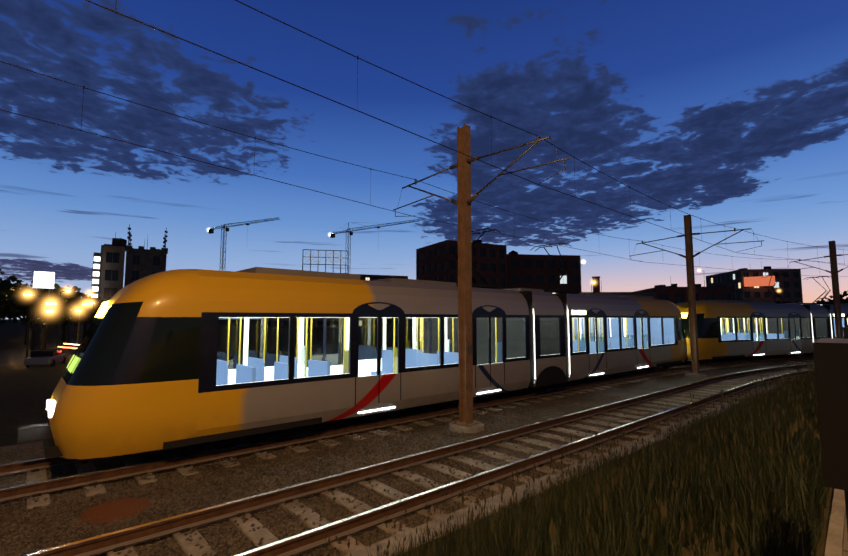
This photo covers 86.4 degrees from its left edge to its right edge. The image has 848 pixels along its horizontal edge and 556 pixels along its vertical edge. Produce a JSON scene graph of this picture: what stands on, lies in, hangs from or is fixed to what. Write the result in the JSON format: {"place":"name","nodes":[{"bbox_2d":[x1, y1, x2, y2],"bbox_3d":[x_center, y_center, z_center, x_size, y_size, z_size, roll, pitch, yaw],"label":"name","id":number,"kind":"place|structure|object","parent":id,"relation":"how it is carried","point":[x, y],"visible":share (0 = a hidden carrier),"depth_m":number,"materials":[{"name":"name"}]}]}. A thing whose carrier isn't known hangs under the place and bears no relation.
{"place":"outdoors","nodes":[
{"label":"outdoors","id":0,"kind":"place"},
{"bbox_2d":[0,339,81,365],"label":"side street","id":1,"kind":"structure","parent":0,"point":[13,357],"depth_m":54.76,"materials":[{"name":"black asphalt"}]},
{"bbox_2d":[31,271,54,349],"bbox_3d":[-50.511,4.319,59.710,2.121,10.305,0.450,4,-7,-40],"label":"poster hoarding","id":2,"kind":"object","parent":1,"relation":"on","point":[38,277],"depth_m":59.71,"materials":[{"name":"grey"}]},
{"bbox_2d":[28,283,102,341],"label":"tree","id":3,"kind":"object","parent":1,"relation":"on","point":[76,299],"depth_m":78.20,"materials":[{"name":"green plant"}]},
{"bbox_2d":[58,343,78,348],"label":"light trails","id":4,"kind":"object","parent":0,"point":[68,347],"visible":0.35,"depth_m":47.88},
{"bbox_2d":[124,242,166,286],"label":"building","id":5,"kind":"structure","parent":0,"point":[141,263],"depth_m":149.29,"materials":[{"name":"concrete"}]},
{"bbox_2d":[126,224,167,253],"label":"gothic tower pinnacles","id":6,"kind":"object","parent":5,"relation":"attached to","point":[142,247],"visible":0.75,"depth_m":152.38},
{"bbox_2d":[0,319,768,446],"bbox_3d":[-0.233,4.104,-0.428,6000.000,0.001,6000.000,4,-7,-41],"label":"ground","id":7,"kind":"structure","parent":0,"point":[25,393],"depth_m":46.78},
{"bbox_2d":[0,269,32,323],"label":"tree","id":8,"kind":"object","parent":7,"relation":"on","point":[6,284],"visible":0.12,"depth_m":68.74,"materials":[{"name":"green plant"}]},
{"bbox_2d":[0,283,77,345],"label":"tree","id":9,"kind":"object","parent":7,"relation":"on","point":[11,306],"visible":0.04,"depth_m":66.26,"materials":[{"name":"green plant"}]},
{"bbox_2d":[24,349,66,367],"bbox_3d":[-33.143,7.019,39.733,1.900,1.360,4.400,2,-6,-23],"label":"parked car","id":10,"kind":"object","parent":7,"relation":"on","point":[52,357],"visible":1,"depth_m":38.50,"materials":[{"name":"grey paint"}]},
{"bbox_2d":[74,295,96,335],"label":"tree","id":11,"kind":"object","parent":7,"relation":"on","point":[89,318],"depth_m":94.75,"materials":[{"name":"green plant"}]},
{"bbox_2d":[97,233,126,311],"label":"building","id":12,"kind":"structure","parent":7,"relation":"on","point":[112,269],"depth_m":95.19,"materials":[{"name":"grey concrete"}]},
{"bbox_2d":[91,252,100,310],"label":"vertical lit sign","id":13,"kind":"object","parent":12,"relation":"attached to","point":[96,272],"visible":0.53,"depth_m":92.82,"materials":[{"name":"grey plastic"}]},
{"bbox_2d":[208,217,279,324],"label":"tower crane","id":14,"kind":"object","parent":7,"relation":"on","point":[210,231],"visible":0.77,"depth_m":274.41,"materials":[{"name":"grey metal"}]},
{"bbox_2d":[261,274,407,327],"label":"building","id":15,"kind":"structure","parent":7,"relation":"on","point":[367,277],"depth_m":213.09,"materials":[{"name":"brick"}]},
{"bbox_2d":[302,249,348,273],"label":"roof hoarding","id":16,"kind":"object","parent":15,"relation":"on","point":[326,257],"visible":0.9,"depth_m":209.04,"materials":[{"name":"grey metal"}]},
{"bbox_2d":[329,219,419,272],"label":"tower crane","id":17,"kind":"object","parent":7,"relation":"on","point":[348,231],"visible":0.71,"depth_m":287.15,"materials":[{"name":"grey metal"}]},
{"bbox_2d":[24,270,779,357],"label":"street lamps","id":18,"kind":"object","parent":7,"relation":"on","point":[42,336],"visible":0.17,"depth_m":53.41,"materials":[{"name":"grey"}]},
{"bbox_2d":[12,270,779,319],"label":"street lights","id":19,"kind":"object","parent":18,"relation":"on","point":[50,309],"visible":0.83,"depth_m":52.82},
{"bbox_2d":[0,354,812,555],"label":"ballast bed","id":20,"kind":"object","parent":7,"relation":"on","point":[34,450],"visible":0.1,"depth_m":8.79,"materials":[{"name":"gravel"}]},
{"bbox_2d":[79,498,149,523],"bbox_3d":[-4.429,3.346,6.495,0.840,0.065,0.840,4,-7,-41],"label":"manhole","id":21,"kind":"object","parent":20,"relation":"on","point":[108,511],"visible":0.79,"depth_m":6.43,"materials":[{"name":"brown metal"}]},
{"bbox_2d":[0,388,708,555],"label":"ballast stones","id":22,"kind":"object","parent":20,"relation":"on","point":[45,529],"visible":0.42,"depth_m":7.33,"materials":[{"name":"grey gravel"}]},
{"bbox_2d":[0,354,813,555],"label":"rails","id":23,"kind":"object","parent":20,"relation":"on","point":[288,546],"visible":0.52,"depth_m":7.82,"materials":[{"name":"metal"}]},
{"bbox_2d":[17,228,529,458],"bbox_3d":[-2.072,0.833,11.657,12.270,5.462,2.663,4,-7,-41],"label":"tram","id":24,"kind":"object","parent":23,"relation":"on","point":[147,369],"visible":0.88,"depth_m":8.95,"materials":[{"name":"paint"}]},
{"bbox_2d":[477,288,568,392],"bbox_3d":[3.441,2.205,16.391,2.400,3.575,2.664,4,-7,-41],"label":"tram car","id":25,"kind":"object","parent":23,"relation":"on","point":[548,337],"visible":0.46,"depth_m":15.55,"materials":[{"name":"paint"}]},
{"bbox_2d":[530,242,686,380],"bbox_3d":[8.988,1.693,21.254,12.270,5.462,2.663,4,-7,-41],"label":"tram car","id":26,"kind":"object","parent":23,"relation":"on","point":[611,334],"visible":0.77,"depth_m":19.50,"materials":[{"name":"paint"}]},
{"bbox_2d":[675,274,812,362],"bbox_3d":[19.174,2.304,28.080,12.270,5.462,2.663,2,-6,-26],"label":"tram","id":27,"kind":"object","parent":23,"relation":"on","point":[729,330],"visible":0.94,"depth_m":26.77,"materials":[{"name":"paint"}]},
{"bbox_2d":[768,303,831,356],"bbox_3d":[25.812,3.520,31.068,2.400,3.575,2.664,2,-5,-20],"label":"tram car","id":28,"kind":"object","parent":23,"relation":"on","point":[820,321],"visible":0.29,"depth_m":30.19,"materials":[{"name":"paint"}]},
{"bbox_2d":[803,276,847,338],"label":"tram section","id":29,"kind":"object","parent":23,"relation":"on","point":[844,310],"visible":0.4,"depth_m":30.81,"materials":[{"name":"paint"}]},
{"bbox_2d":[27,356,814,555],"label":"railway sleepers","id":30,"kind":"object","parent":20,"relation":"on","point":[188,547],"visible":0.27,"depth_m":8.74,"materials":[{"name":"concrete"}]},
{"bbox_2d":[344,380,792,555],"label":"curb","id":31,"kind":"structure","parent":20,"relation":"on","point":[494,500],"depth_m":6.49,"materials":[{"name":"concrete"}]},
{"bbox_2d":[393,124,847,432],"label":"catenary poles","id":32,"kind":"object","parent":20,"relation":"on","point":[465,423],"visible":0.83,"depth_m":11.76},
{"bbox_2d":[0,0,847,276],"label":"catenary wires","id":33,"kind":"object","parent":32,"relation":"attached to","point":[357,57],"visible":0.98,"depth_m":9.05,"materials":[{"name":"black metal"}]},
{"bbox_2d":[416,240,506,288],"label":"building","id":34,"kind":"structure","parent":7,"relation":"on","point":[438,261],"depth_m":127.94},
{"bbox_2d":[507,254,581,292],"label":"brick warehouse","id":35,"kind":"structure","parent":7,"relation":"on","point":[530,271],"depth_m":139.29,"materials":[{"name":"brown brick"}]},
{"bbox_2d":[592,276,599,291],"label":"brick chimney","id":36,"kind":"object","parent":7,"relation":"on","point":[596,284],"depth_m":121.76,"materials":[{"name":"brown brick"}]},
{"bbox_2d":[580,282,656,298],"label":"shed","id":37,"kind":"structure","parent":7,"relation":"on","point":[653,295],"depth_m":117.06,"materials":[{"name":"grey brick"}]},
{"bbox_2d":[634,276,732,303],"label":"shed","id":38,"kind":"structure","parent":7,"relation":"on","point":[673,293],"depth_m":116.58,"materials":[{"name":"brick"}]},
{"bbox_2d":[706,266,802,320],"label":"distant block","id":39,"kind":"structure","parent":7,"relation":"on","point":[789,287],"depth_m":187.33,"materials":[{"name":"grey brick"}]},
{"bbox_2d":[744,276,774,286],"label":"billboard","id":40,"kind":"object","parent":39,"relation":"attached to","point":[756,281],"visible":1,"depth_m":184.61},
{"bbox_2d":[815,296,832,302],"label":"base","id":41,"kind":"object","parent":7,"relation":"on","point":[818,301],"visible":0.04,"depth_m":111.56,"materials":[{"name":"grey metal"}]},
{"bbox_2d":[824,488,847,555],"bbox_3d":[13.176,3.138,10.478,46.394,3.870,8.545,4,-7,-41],"label":"curb","id":42,"kind":"structure","parent":7,"relation":"on","point":[837,542],"depth_m":2.88,"materials":[{"name":"beige concrete"}]},
{"bbox_2d":[840,290,847,302],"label":"tree","id":43,"kind":"object","parent":7,"relation":"on","point":[842,296],"visible":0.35,"depth_m":95.92,"materials":[{"name":"green plant"}]},
{"bbox_2d":[0,0,847,318],"label":"sky","id":44,"kind":"structure","parent":0,"point":[730,113],"materials":[{"name":"blue"}]},
{"bbox_2d":[312,353,841,555],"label":"grass","id":45,"kind":"structure","parent":0,"point":[776,420],"depth_m":3.78,"materials":[{"name":"plant"}]},
{"bbox_2d":[813,325,847,531],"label":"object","id":46,"kind":"object","parent":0,"point":[831,363],"visible":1,"depth_m":1.58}
]}

